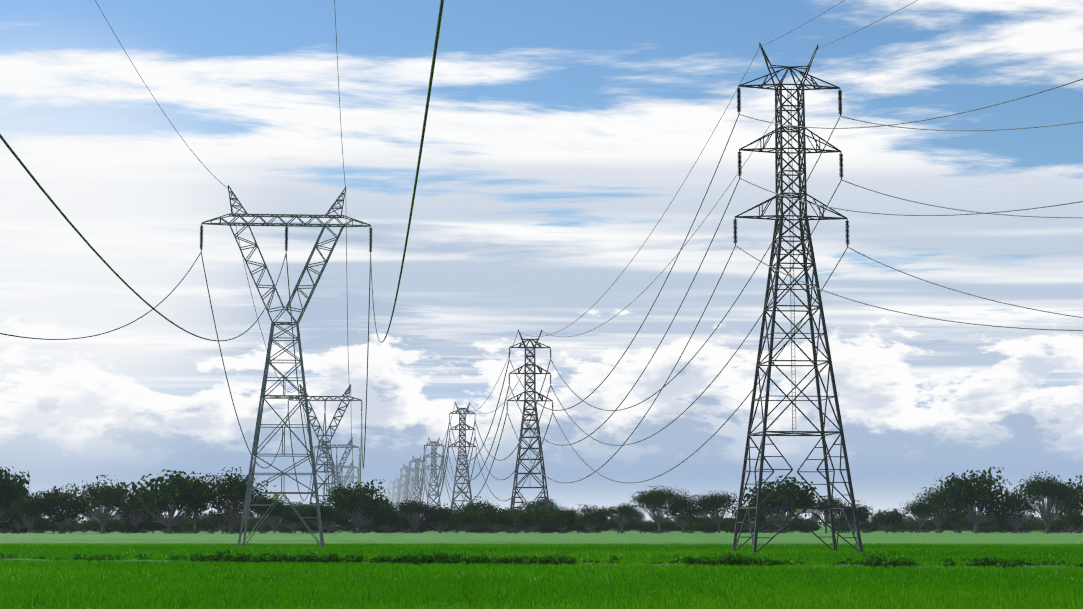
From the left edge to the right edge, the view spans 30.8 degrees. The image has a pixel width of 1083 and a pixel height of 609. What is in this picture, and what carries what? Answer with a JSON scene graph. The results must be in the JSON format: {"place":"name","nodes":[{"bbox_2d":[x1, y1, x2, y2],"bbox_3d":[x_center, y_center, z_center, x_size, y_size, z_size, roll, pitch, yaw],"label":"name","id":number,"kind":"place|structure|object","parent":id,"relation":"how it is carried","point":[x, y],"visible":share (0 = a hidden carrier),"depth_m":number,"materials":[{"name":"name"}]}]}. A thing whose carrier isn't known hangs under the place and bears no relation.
{"place":"outdoors","nodes":[
{"label":"outdoors","id":0,"kind":"place"},
{"bbox_2d":[0,533,1082,543],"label":"grass field","id":1,"kind":"structure","parent":0,"point":[1002,538],"depth_m":443.09,"materials":[{"name":"plant"}]},
{"bbox_2d":[0,524,1082,608],"bbox_3d":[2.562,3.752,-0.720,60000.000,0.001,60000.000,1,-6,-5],"label":"field ground","id":2,"kind":"structure","parent":0,"point":[226,541],"depth_m":391.66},
{"bbox_2d":[0,520,27,533],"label":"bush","id":3,"kind":"object","parent":2,"relation":"on","point":[8,528],"visible":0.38,"depth_m":594.96,"materials":[{"name":"green plant"}]},
{"bbox_2d":[0,466,31,522],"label":"tree","id":4,"kind":"object","parent":2,"relation":"on","point":[10,489],"visible":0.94,"depth_m":568.63,"materials":[{"name":"green plant"}]},
{"bbox_2d":[0,506,41,533],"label":"tree","id":5,"kind":"object","parent":2,"relation":"on","point":[17,525],"visible":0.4,"depth_m":589.50,"materials":[{"name":"green plant"}]},
{"bbox_2d":[8,491,51,532],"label":"tree","id":6,"kind":"object","parent":2,"relation":"on","point":[27,508],"visible":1,"depth_m":546.26,"materials":[{"name":"green plant"}]},
{"bbox_2d":[20,519,57,532],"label":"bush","id":7,"kind":"object","parent":2,"relation":"on","point":[43,525],"visible":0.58,"depth_m":595.44,"materials":[{"name":"green plant"}]},
{"bbox_2d":[21,518,64,532],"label":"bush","id":8,"kind":"object","parent":2,"relation":"on","point":[35,527],"visible":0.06,"depth_m":597.30,"materials":[{"name":"green plant"}]},
{"bbox_2d":[26,483,92,533],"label":"tree","id":9,"kind":"object","parent":2,"relation":"on","point":[71,507],"visible":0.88,"depth_m":554.36,"materials":[{"name":"green plant"}]},
{"bbox_2d":[52,523,77,532],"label":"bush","id":10,"kind":"object","parent":2,"relation":"on","point":[69,527],"visible":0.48,"depth_m":632.59,"materials":[{"name":"green plant"}]},
{"bbox_2d":[77,519,122,532],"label":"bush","id":11,"kind":"object","parent":2,"relation":"on","point":[97,525],"visible":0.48,"depth_m":629.88,"materials":[{"name":"green plant"}]},
{"bbox_2d":[78,475,131,532],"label":"tree","id":12,"kind":"object","parent":2,"relation":"on","point":[107,496],"visible":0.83,"depth_m":613.00,"materials":[{"name":"green plant"}]},
{"bbox_2d":[108,526,142,533],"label":"bush","id":13,"kind":"object","parent":2,"relation":"on","point":[128,529],"visible":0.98,"depth_m":603.10,"materials":[{"name":"green plant"}]},
{"bbox_2d":[113,498,156,526],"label":"tree","id":14,"kind":"object","parent":2,"relation":"on","point":[136,519],"visible":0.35,"depth_m":611.61,"materials":[{"name":"green plant"}]},
{"bbox_2d":[116,501,163,531],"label":"tree","id":15,"kind":"object","parent":2,"relation":"on","point":[128,522],"visible":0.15,"depth_m":622.09,"materials":[{"name":"green plant"}]},
{"bbox_2d":[123,520,162,532],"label":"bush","id":16,"kind":"object","parent":2,"relation":"on","point":[151,526],"visible":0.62,"depth_m":614.77,"materials":[{"name":"green plant"}]},
{"bbox_2d":[114,469,224,532],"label":"tree","id":17,"kind":"object","parent":2,"relation":"on","point":[177,490],"visible":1,"depth_m":548.09,"materials":[{"name":"green plant"}]},
{"bbox_2d":[157,521,185,532],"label":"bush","id":18,"kind":"object","parent":2,"relation":"on","point":[175,526],"visible":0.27,"depth_m":618.56,"materials":[{"name":"green plant"}]},
{"bbox_2d":[171,526,197,532],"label":"bush","id":19,"kind":"object","parent":2,"relation":"on","point":[180,530],"visible":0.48,"depth_m":612.78,"materials":[{"name":"green plant"}]},
{"bbox_2d":[179,473,212,532],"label":"tree","id":20,"kind":"object","parent":2,"relation":"on","point":[195,518],"visible":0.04,"depth_m":558.31,"materials":[{"name":"green plant"}]},
{"bbox_2d":[180,518,215,532],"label":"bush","id":21,"kind":"object","parent":2,"relation":"on","point":[203,524],"visible":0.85,"depth_m":597.59,"materials":[{"name":"green plant"}]},
{"bbox_2d":[201,510,244,533],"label":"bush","id":22,"kind":"object","parent":2,"relation":"on","point":[222,520],"visible":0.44,"depth_m":633.62,"materials":[{"name":"green plant"}]},
{"bbox_2d":[198,467,275,532],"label":"tree","id":23,"kind":"object","parent":2,"relation":"on","point":[234,489],"visible":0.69,"depth_m":559.19,"materials":[{"name":"green plant"}]},
{"bbox_2d":[225,524,254,532],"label":"bush","id":24,"kind":"object","parent":2,"relation":"on","point":[236,528],"visible":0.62,"depth_m":600.34,"materials":[{"name":"green plant"}]},
{"bbox_2d":[231,495,290,532],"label":"tree","id":25,"kind":"object","parent":2,"relation":"on","point":[260,510],"visible":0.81,"depth_m":551.00,"materials":[{"name":"green plant"}]},
{"bbox_2d":[252,524,279,532],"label":"bush","id":26,"kind":"object","parent":2,"relation":"on","point":[266,528],"visible":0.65,"depth_m":638.80,"materials":[{"name":"green plant"}]},
{"bbox_2d":[248,495,297,532],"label":"tree","id":27,"kind":"object","parent":2,"relation":"on","point":[275,524],"visible":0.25,"depth_m":594.03,"materials":[{"name":"green plant"}]},
{"bbox_2d":[200,185,372,547],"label":"pylon","id":28,"kind":"object","parent":2,"relation":"on","point":[251,474],"visible":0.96,"depth_m":303.96,"materials":[{"name":"metal"}]},
{"bbox_2d":[277,525,297,532],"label":"bush","id":29,"kind":"object","parent":2,"relation":"on","point":[283,529],"visible":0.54,"depth_m":623.13,"materials":[{"name":"green plant"}]},
{"bbox_2d":[277,506,313,532],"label":"tree","id":30,"kind":"object","parent":2,"relation":"on","point":[291,520],"visible":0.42,"depth_m":610.83,"materials":[{"name":"green plant"}]},
{"bbox_2d":[295,524,327,532],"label":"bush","id":31,"kind":"object","parent":2,"relation":"on","point":[305,529],"visible":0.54,"depth_m":611.18,"materials":[{"name":"green plant"}]},
{"bbox_2d":[298,499,347,529],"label":"tree","id":32,"kind":"object","parent":2,"relation":"on","point":[328,513],"visible":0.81,"depth_m":548.97,"materials":[{"name":"green plant"}]},
{"bbox_2d":[287,384,362,532],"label":"pylon","id":33,"kind":"object","parent":2,"relation":"on","point":[346,392],"visible":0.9,"depth_m":699.09,"materials":[{"name":"metal"}]},
{"bbox_2d":[305,508,351,533],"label":"tree","id":34,"kind":"object","parent":2,"relation":"on","point":[330,528],"visible":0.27,"depth_m":596.22,"materials":[{"name":"green plant"}]},
{"bbox_2d":[314,437,359,505],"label":"pylon","id":35,"kind":"object","parent":2,"relation":"on","point":[345,453],"visible":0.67,"depth_m":1146.95,"materials":[{"name":"metal"}]},
{"bbox_2d":[325,460,357,493],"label":"pylon","id":36,"kind":"object","parent":2,"relation":"on","point":[348,472],"visible":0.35,"depth_m":1601.22,"materials":[{"name":"metal"}]},
{"bbox_2d":[322,479,393,532],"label":"tree","id":37,"kind":"object","parent":2,"relation":"on","point":[363,502],"visible":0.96,"depth_m":587.18,"materials":[{"name":"green plant"}]},
{"bbox_2d":[342,520,377,532],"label":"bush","id":38,"kind":"object","parent":2,"relation":"on","point":[363,529],"visible":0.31,"depth_m":613.51,"materials":[{"name":"green plant"}]},
{"bbox_2d":[368,508,411,532],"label":"tree","id":39,"kind":"object","parent":2,"relation":"on","point":[392,519],"visible":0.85,"depth_m":589.81,"materials":[{"name":"green plant"}]},
{"bbox_2d":[393,478,404,510],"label":"pylon","id":40,"kind":"object","parent":2,"relation":"on","point":[397,485],"visible":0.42,"depth_m":2525.71,"materials":[{"name":"metal"}]},
{"bbox_2d":[400,463,413,501],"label":"pylon","id":41,"kind":"object","parent":2,"relation":"on","point":[405,475],"visible":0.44,"depth_m":2139.15,"materials":[{"name":"metal"}]},
{"bbox_2d":[390,518,424,532],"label":"tree","id":42,"kind":"object","parent":2,"relation":"on","point":[408,526],"visible":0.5,"depth_m":603.73,"materials":[{"name":"green plant"}]},
{"bbox_2d":[390,497,437,532],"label":"tree","id":43,"kind":"object","parent":2,"relation":"on","point":[415,508],"visible":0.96,"depth_m":601.43,"materials":[{"name":"green plant"}]},
{"bbox_2d":[408,456,424,512],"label":"pylon","id":44,"kind":"object","parent":2,"relation":"on","point":[416,470],"visible":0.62,"depth_m":1799.19,"materials":[{"name":"metal"}]},
{"bbox_2d":[423,437,444,519],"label":"pylon","id":45,"kind":"object","parent":2,"relation":"on","point":[434,456],"visible":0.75,"depth_m":1411.53,"materials":[{"name":"metal"}]},
{"bbox_2d":[419,503,456,532],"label":"tree","id":46,"kind":"object","parent":2,"relation":"on","point":[442,514],"visible":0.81,"depth_m":603.83,"materials":[{"name":"green plant"}]},
{"bbox_2d":[448,402,476,513],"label":"pylon","id":47,"kind":"object","parent":2,"relation":"on","point":[462,439],"visible":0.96,"depth_m":1036.87,"materials":[{"name":"metal"}]},
{"bbox_2d":[443,507,481,532],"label":"tree","id":48,"kind":"object","parent":2,"relation":"on","point":[462,518],"visible":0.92,"depth_m":596.47,"materials":[{"name":"green plant"}]},
{"bbox_2d":[452,496,494,514],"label":"tree","id":49,"kind":"object","parent":2,"relation":"on","point":[479,505],"visible":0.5,"depth_m":651.04,"materials":[{"name":"green plant"}]},
{"bbox_2d":[474,525,506,532],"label":"bush","id":50,"kind":"object","parent":2,"relation":"on","point":[486,529],"visible":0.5,"depth_m":606.37,"materials":[{"name":"green plant"}]},
{"bbox_2d":[472,505,516,532],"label":"tree","id":51,"kind":"object","parent":2,"relation":"on","point":[491,516],"visible":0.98,"depth_m":583.43,"materials":[{"name":"green plant"}]},
{"bbox_2d":[493,510,525,532],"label":"tree","id":52,"kind":"object","parent":2,"relation":"on","point":[515,529],"visible":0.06,"depth_m":620.15,"materials":[{"name":"green plant"}]},
{"bbox_2d":[506,330,552,532],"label":"pylon","id":53,"kind":"object","parent":2,"relation":"on","point":[529,414],"visible":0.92,"depth_m":635.54,"materials":[{"name":"metal"}]},
{"bbox_2d":[507,520,551,532],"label":"tree","id":54,"kind":"object","parent":2,"relation":"on","point":[525,530],"visible":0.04,"depth_m":618.71,"materials":[{"name":"green plant"}]},
{"bbox_2d":[511,507,554,532],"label":"tree","id":55,"kind":"object","parent":2,"relation":"on","point":[534,518],"visible":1,"depth_m":570.91,"materials":[{"name":"green plant"}]},
{"bbox_2d":[0,543,1073,545],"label":"dike","id":56,"kind":"structure","parent":2,"relation":"on","point":[432,544],"depth_m":344.20,"materials":[{"name":"plant"}]},
{"bbox_2d":[519,497,561,532],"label":"tree","id":57,"kind":"object","parent":2,"relation":"on","point":[531,506],"visible":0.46,"depth_m":656.01,"materials":[{"name":"green plant"}]},
{"bbox_2d":[0,577,1082,608],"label":"rice plants","id":58,"kind":"object","parent":2,"relation":"on","point":[448,594],"depth_m":98.86,"materials":[{"name":"plant"}]},
{"bbox_2d":[0,557,1082,582],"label":"rice plants","id":59,"kind":"object","parent":2,"relation":"on","point":[158,569],"depth_m":147.28,"materials":[{"name":"plant"}]},
{"bbox_2d":[0,543,1082,560],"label":"rice plants","id":60,"kind":"object","parent":2,"relation":"on","point":[639,550],"depth_m":262.45,"materials":[{"name":"plant"}]},
{"bbox_2d":[0,550,1082,569],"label":"dike weeds","id":61,"kind":"object","parent":2,"relation":"on","point":[729,559],"visible":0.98,"depth_m":174.07,"materials":[{"name":"leaves"},{"name":"stems"}]},
{"bbox_2d":[529,526,554,532],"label":"bush","id":62,"kind":"object","parent":2,"relation":"on","point":[545,529],"visible":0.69,"depth_m":620.58,"materials":[{"name":"green plant"}]},
{"bbox_2d":[545,505,580,532],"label":"tree","id":63,"kind":"object","parent":2,"relation":"on","point":[564,519],"visible":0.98,"depth_m":566.95,"materials":[{"name":"green plant"}]},
{"bbox_2d":[573,521,602,532],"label":"tree","id":64,"kind":"object","parent":2,"relation":"on","point":[588,530],"visible":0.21,"depth_m":623.07,"materials":[{"name":"green plant"}]},
{"bbox_2d":[570,521,605,532],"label":"tree","id":65,"kind":"object","parent":2,"relation":"on","point":[578,529],"visible":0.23,"depth_m":628.02,"materials":[{"name":"green plant"}]},
{"bbox_2d":[575,504,612,532],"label":"tree","id":66,"kind":"object","parent":2,"relation":"on","point":[599,516],"visible":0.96,"depth_m":605.72,"materials":[{"name":"green plant"}]},
{"bbox_2d":[604,503,642,532],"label":"tree","id":67,"kind":"object","parent":2,"relation":"on","point":[624,511],"visible":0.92,"depth_m":627.48,"materials":[{"name":"green plant"}]},
{"bbox_2d":[604,517,642,532],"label":"tree","id":68,"kind":"object","parent":2,"relation":"on","point":[631,524],"visible":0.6,"depth_m":635.11,"materials":[{"name":"green plant"}]},
{"bbox_2d":[629,519,654,533],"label":"tree","id":69,"kind":"object","parent":2,"relation":"on","point":[638,526],"visible":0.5,"depth_m":645.08,"materials":[{"name":"green plant"}]},
{"bbox_2d":[627,485,686,532],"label":"tree","id":70,"kind":"object","parent":2,"relation":"on","point":[654,501],"visible":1,"depth_m":589.17,"materials":[{"name":"green plant"}]},
{"bbox_2d":[640,521,678,532],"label":"bush","id":71,"kind":"object","parent":2,"relation":"on","point":[664,526],"visible":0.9,"depth_m":631.26,"materials":[{"name":"green plant"}]},
{"bbox_2d":[662,490,702,532],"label":"tree","id":72,"kind":"object","parent":2,"relation":"on","point":[689,513],"visible":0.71,"depth_m":608.26,"materials":[{"name":"green plant"}]},
{"bbox_2d":[673,523,707,532],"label":"bush","id":73,"kind":"object","parent":2,"relation":"on","point":[693,528],"visible":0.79,"depth_m":623.65,"materials":[{"name":"green plant"}]},
{"bbox_2d":[693,522,717,532],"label":"bush","id":74,"kind":"object","parent":2,"relation":"on","point":[711,526],"visible":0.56,"depth_m":630.20,"materials":[{"name":"green plant"}]},
{"bbox_2d":[687,515,730,527],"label":"bush","id":75,"kind":"object","parent":2,"relation":"on","point":[722,523],"visible":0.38,"depth_m":638.23,"materials":[{"name":"green plant"}]},
{"bbox_2d":[690,490,738,532],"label":"tree","id":76,"kind":"object","parent":2,"relation":"on","point":[715,504],"visible":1,"depth_m":603.16,"materials":[{"name":"green plant"}]},
{"bbox_2d":[708,515,744,532],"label":"bush","id":77,"kind":"object","parent":2,"relation":"on","point":[732,522],"visible":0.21,"depth_m":651.41,"materials":[{"name":"green plant"}]},
{"bbox_2d":[724,504,771,532],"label":"tree","id":78,"kind":"object","parent":2,"relation":"on","point":[742,516],"visible":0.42,"depth_m":586.69,"materials":[{"name":"green plant"}]},
{"bbox_2d":[753,520,777,532],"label":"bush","id":79,"kind":"object","parent":2,"relation":"on","point":[760,525],"visible":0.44,"depth_m":624.71,"materials":[{"name":"green plant"}]},
{"bbox_2d":[741,475,821,532],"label":"tree","id":80,"kind":"object","parent":2,"relation":"on","point":[789,493],"visible":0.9,"depth_m":573.49,"materials":[{"name":"green plant"}]},
{"bbox_2d":[765,515,807,532],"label":"bush","id":81,"kind":"object","parent":2,"relation":"on","point":[793,524],"visible":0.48,"depth_m":621.32,"materials":[{"name":"green plant"}]},
{"bbox_2d":[731,43,862,552],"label":"pylon","id":82,"kind":"object","parent":2,"relation":"on","point":[776,277],"visible":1,"depth_m":254.89,"materials":[{"name":"metal"}]},
{"bbox_2d":[793,523,821,532],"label":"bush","id":83,"kind":"object","parent":2,"relation":"on","point":[804,529],"visible":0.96,"depth_m":620.50,"materials":[{"name":"green plant"}]},
{"bbox_2d":[805,495,851,532],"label":"tree","id":84,"kind":"object","parent":2,"relation":"on","point":[826,514],"visible":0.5,"depth_m":600.58,"materials":[{"name":"green plant"}]},
{"bbox_2d":[829,525,852,532],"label":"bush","id":85,"kind":"object","parent":2,"relation":"on","point":[844,528],"visible":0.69,"depth_m":647.49,"materials":[{"name":"green plant"}]},
{"bbox_2d":[829,517,853,532],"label":"bush","id":86,"kind":"object","parent":2,"relation":"on","point":[836,519],"visible":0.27,"depth_m":692.38,"materials":[{"name":"green plant"}]},
{"bbox_2d":[833,500,874,532],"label":"tree","id":87,"kind":"object","parent":2,"relation":"on","point":[862,516],"visible":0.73,"depth_m":599.90,"materials":[{"name":"green plant"}]},
{"bbox_2d":[843,521,878,532],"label":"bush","id":88,"kind":"object","parent":2,"relation":"on","point":[864,526],"visible":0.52,"depth_m":666.45,"materials":[{"name":"green plant"}]},
{"bbox_2d":[865,508,907,532],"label":"tree","id":89,"kind":"object","parent":2,"relation":"on","point":[890,518],"visible":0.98,"depth_m":610.45,"materials":[{"name":"green plant"}]},
{"bbox_2d":[889,521,912,532],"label":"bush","id":90,"kind":"object","parent":2,"relation":"on","point":[897,526],"visible":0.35,"depth_m":678.47,"materials":[{"name":"green plant"}]},
{"bbox_2d":[904,520,932,532],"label":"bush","id":91,"kind":"object","parent":2,"relation":"on","point":[911,525],"visible":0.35,"depth_m":664.64,"materials":[{"name":"green plant"}]},
{"bbox_2d":[898,500,942,532],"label":"tree","id":92,"kind":"object","parent":2,"relation":"on","point":[922,510],"visible":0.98,"depth_m":606.89,"materials":[{"name":"green plant"}]},
{"bbox_2d":[910,484,959,532],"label":"tree","id":93,"kind":"object","parent":2,"relation":"on","point":[937,521],"visible":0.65,"depth_m":616.43,"materials":[{"name":"green plant"}]},
{"bbox_2d":[916,518,954,532],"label":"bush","id":94,"kind":"object","parent":2,"relation":"on","point":[930,524],"visible":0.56,"depth_m":641.71,"materials":[{"name":"green plant"}]},
{"bbox_2d":[943,509,981,532],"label":"tree","id":95,"kind":"object","parent":2,"relation":"on","point":[953,519],"visible":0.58,"depth_m":640.40,"materials":[{"name":"green plant"}]},
{"bbox_2d":[928,466,1012,532],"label":"tree","id":96,"kind":"object","parent":2,"relation":"on","point":[966,496],"visible":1,"depth_m":599.19,"materials":[{"name":"green plant"}]},
{"bbox_2d":[949,517,998,531],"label":"bush","id":97,"kind":"object","parent":2,"relation":"on","point":[967,523],"visible":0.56,"depth_m":633.01,"materials":[{"name":"green plant"}]},
{"bbox_2d":[978,525,1000,532],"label":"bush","id":98,"kind":"object","parent":2,"relation":"on","point":[985,529],"visible":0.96,"depth_m":622.95,"materials":[{"name":"green plant"}]},
{"bbox_2d":[981,512,1011,530],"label":"bush","id":99,"kind":"object","parent":2,"relation":"on","point":[1000,521],"visible":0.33,"depth_m":647.95,"materials":[{"name":"green plant"}]},
{"bbox_2d":[995,524,1013,532],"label":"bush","id":100,"kind":"object","parent":2,"relation":"on","point":[1005,528],"visible":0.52,"depth_m":646.08,"materials":[{"name":"green plant"}]},
{"bbox_2d":[991,488,1043,532],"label":"tree","id":101,"kind":"object","parent":2,"relation":"on","point":[1013,502],"visible":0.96,"depth_m":592.84,"materials":[{"name":"green plant"}]},
{"bbox_2d":[1011,471,1080,532],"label":"tree","id":102,"kind":"object","parent":2,"relation":"on","point":[1049,488],"visible":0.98,"depth_m":607.06,"materials":[{"name":"green plant"}]},
{"bbox_2d":[1032,522,1062,532],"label":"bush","id":103,"kind":"object","parent":2,"relation":"on","point":[1052,528],"visible":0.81,"depth_m":625.93,"materials":[{"name":"green plant"}]},
{"bbox_2d":[1050,475,1082,532],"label":"tree","id":104,"kind":"object","parent":2,"relation":"on","point":[1075,507],"visible":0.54,"depth_m":629.52,"materials":[{"name":"green plant"}]},
{"bbox_2d":[1056,510,1082,532],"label":"tree","id":105,"kind":"object","parent":2,"relation":"on","point":[1069,518],"visible":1,"depth_m":617.95,"materials":[{"name":"green plant"}]},
{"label":"pylon","id":106,"kind":"object","parent":2,"relation":"on","visible":0},
{"bbox_2d":[0,0,1082,509],"bbox_3d":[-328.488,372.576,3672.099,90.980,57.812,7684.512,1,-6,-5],"label":"conductors","id":107,"kind":"object","parent":106,"relation":"attached to","point":[410,484],"visible":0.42,"depth_m":318.64,"materials":[{"name":"grey"}]},
{"bbox_2d":[0,0,1082,523],"label":"sky","id":108,"kind":"structure","parent":0,"point":[559,134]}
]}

